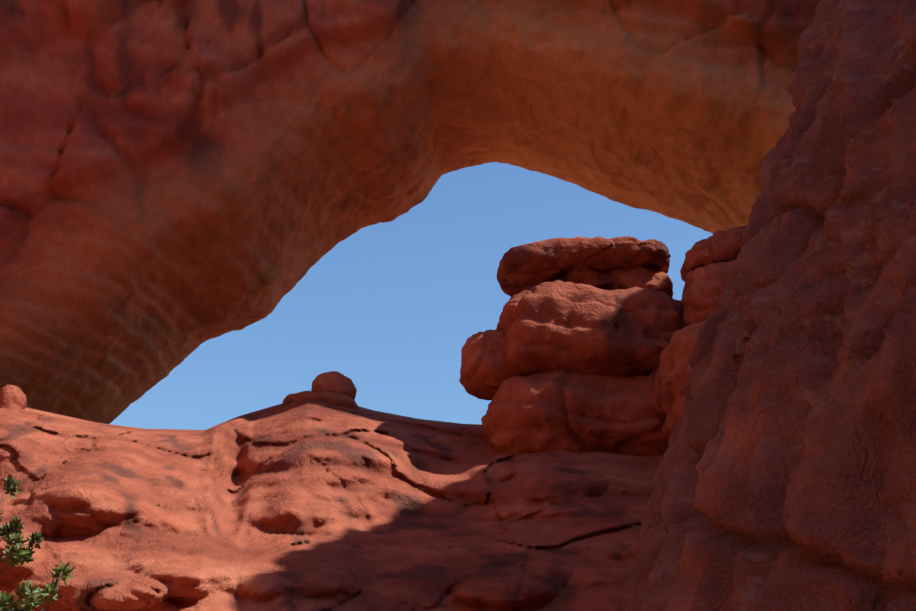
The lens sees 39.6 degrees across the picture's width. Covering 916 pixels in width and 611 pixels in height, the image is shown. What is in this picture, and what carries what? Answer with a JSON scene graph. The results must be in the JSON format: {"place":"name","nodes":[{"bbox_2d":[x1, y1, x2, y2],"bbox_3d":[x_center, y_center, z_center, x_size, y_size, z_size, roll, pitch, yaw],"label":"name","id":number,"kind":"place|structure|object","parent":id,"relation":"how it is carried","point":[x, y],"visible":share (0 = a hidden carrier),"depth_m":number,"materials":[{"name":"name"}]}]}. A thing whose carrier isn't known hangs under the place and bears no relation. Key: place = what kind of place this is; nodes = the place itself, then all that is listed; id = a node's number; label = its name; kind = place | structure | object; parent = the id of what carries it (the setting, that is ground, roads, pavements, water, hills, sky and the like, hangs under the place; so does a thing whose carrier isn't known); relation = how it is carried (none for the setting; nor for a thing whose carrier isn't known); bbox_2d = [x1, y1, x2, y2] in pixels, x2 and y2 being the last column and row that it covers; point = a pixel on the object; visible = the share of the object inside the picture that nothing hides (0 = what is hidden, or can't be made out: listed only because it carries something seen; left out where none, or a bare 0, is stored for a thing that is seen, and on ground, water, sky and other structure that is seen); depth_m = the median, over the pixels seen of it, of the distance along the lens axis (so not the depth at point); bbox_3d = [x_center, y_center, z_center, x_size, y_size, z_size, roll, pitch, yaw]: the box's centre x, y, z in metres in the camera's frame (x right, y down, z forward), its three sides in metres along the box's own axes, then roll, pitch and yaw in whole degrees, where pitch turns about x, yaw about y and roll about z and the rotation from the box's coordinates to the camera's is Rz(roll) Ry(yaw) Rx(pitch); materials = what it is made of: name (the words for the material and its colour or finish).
{"place":"outdoors","nodes":[
{"label":"outdoors","id":0,"kind":"place"},
{"bbox_2d":[0,398,663,610],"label":"slickrock","id":1,"kind":"structure","parent":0,"point":[308,504],"depth_m":30.40,"materials":[{"name":"stone"}]},
{"bbox_2d":[0,385,26,409],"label":"rock","id":2,"kind":"object","parent":1,"relation":"on","point":[12,397],"visible":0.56,"depth_m":37.39,"materials":[{"name":"stone"}]},
{"bbox_2d":[282,390,359,408],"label":"rock knob","id":3,"kind":"object","parent":1,"relation":"on","point":[338,399],"visible":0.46,"depth_m":41.20,"materials":[{"name":"stone"}]},
{"bbox_2d":[311,371,356,399],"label":"rock knob","id":4,"kind":"object","parent":3,"relation":"on","point":[333,381],"visible":0.6,"depth_m":41.94,"materials":[{"name":"stone"}]},
{"bbox_2d":[481,368,668,455],"bbox_3d":[4.094,4.104,38.796,6.741,3.438,6.554,-1,-22,2],"label":"rock","id":5,"kind":"object","parent":1,"relation":"on","point":[555,409],"visible":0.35,"depth_m":36.09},
{"bbox_2d":[459,329,523,399],"bbox_3d":[1.112,1.844,38.783,2.168,2.031,2.831,-1,-22,2],"label":"boulder","id":6,"kind":"object","parent":5,"relation":"on","point":[486,371],"visible":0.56,"depth_m":37.60,"materials":[{"name":"stone"}]},
{"bbox_2d":[496,280,684,376],"bbox_3d":[4.031,1.343,39.305,6.028,3.541,5.944,-1,-22,2],"label":"boulder","id":7,"kind":"object","parent":5,"relation":"on","point":[571,327],"visible":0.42,"depth_m":36.83,"materials":[{"name":"stone"}]},
{"bbox_2d":[560,266,672,297],"bbox_3d":[4.870,-0.412,39.846,3.660,1.276,2.757,-1,-22,2],"label":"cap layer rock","id":8,"kind":"object","parent":7,"relation":"on","point":[629,277],"visible":0.44,"depth_m":38.72,"materials":[{"name":"stone"}]},
{"bbox_2d":[497,236,670,296],"bbox_3d":[3.924,-1.074,39.833,5.440,1.184,3.550,-1,-22,2],"label":"boulder","id":9,"kind":"object","parent":8,"relation":"on","point":[522,267],"visible":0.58,"depth_m":38.48,"materials":[{"name":"stone"}]},
{"bbox_2d":[649,321,705,442],"bbox_3d":[7.779,2.739,36.455,4.613,4.383,6.569,-1,-22,2],"label":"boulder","id":10,"kind":"object","parent":1,"relation":"on","point":[670,379],"visible":0.08,"depth_m":35.17,"materials":[{"name":"stone"}]},
{"bbox_2d":[681,260,737,326],"bbox_3d":[8.090,0.177,38.176,2.967,2.371,3.808,-1,-22,2],"label":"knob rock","id":11,"kind":"object","parent":10,"relation":"on","point":[704,288],"visible":0.29,"depth_m":36.78,"materials":[{"name":"stone"}]},
{"bbox_2d":[680,225,746,281],"bbox_3d":[8.373,-1.522,38.760,3.066,1.551,2.537,-1,-22,2],"label":"rock","id":12,"kind":"object","parent":11,"relation":"on","point":[720,246],"visible":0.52,"depth_m":37.72,"materials":[{"name":"stone"}]},
{"bbox_2d":[0,0,819,423],"bbox_3d":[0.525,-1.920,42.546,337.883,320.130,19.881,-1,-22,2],"label":"rock arch","id":13,"kind":"structure","parent":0,"point":[180,180],"depth_m":48.40,"materials":[{"name":"red stone"}]},
{"bbox_2d":[110,162,712,429],"label":"sky","id":14,"kind":"structure","parent":0,"point":[392,309],"materials":[{"name":"blue"}]},
{"bbox_2d":[431,607,446,610],"bbox_3d":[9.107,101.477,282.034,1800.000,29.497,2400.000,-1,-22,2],"label":"ground","id":15,"kind":"structure","parent":0,"point":[439,609],"depth_m":25.90,"materials":[{"name":"stone"}]},
{"bbox_2d":[0,474,74,610],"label":"foliage","id":16,"kind":"object","parent":15,"relation":"on","point":[10,532],"visible":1,"depth_m":17.21,"materials":[{"name":"green plant"}]},
{"bbox_2d":[615,0,915,610],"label":"rock wall","id":17,"kind":"structure","parent":15,"relation":"on","point":[784,478],"depth_m":15.73,"materials":[{"name":"stone"}]}
]}

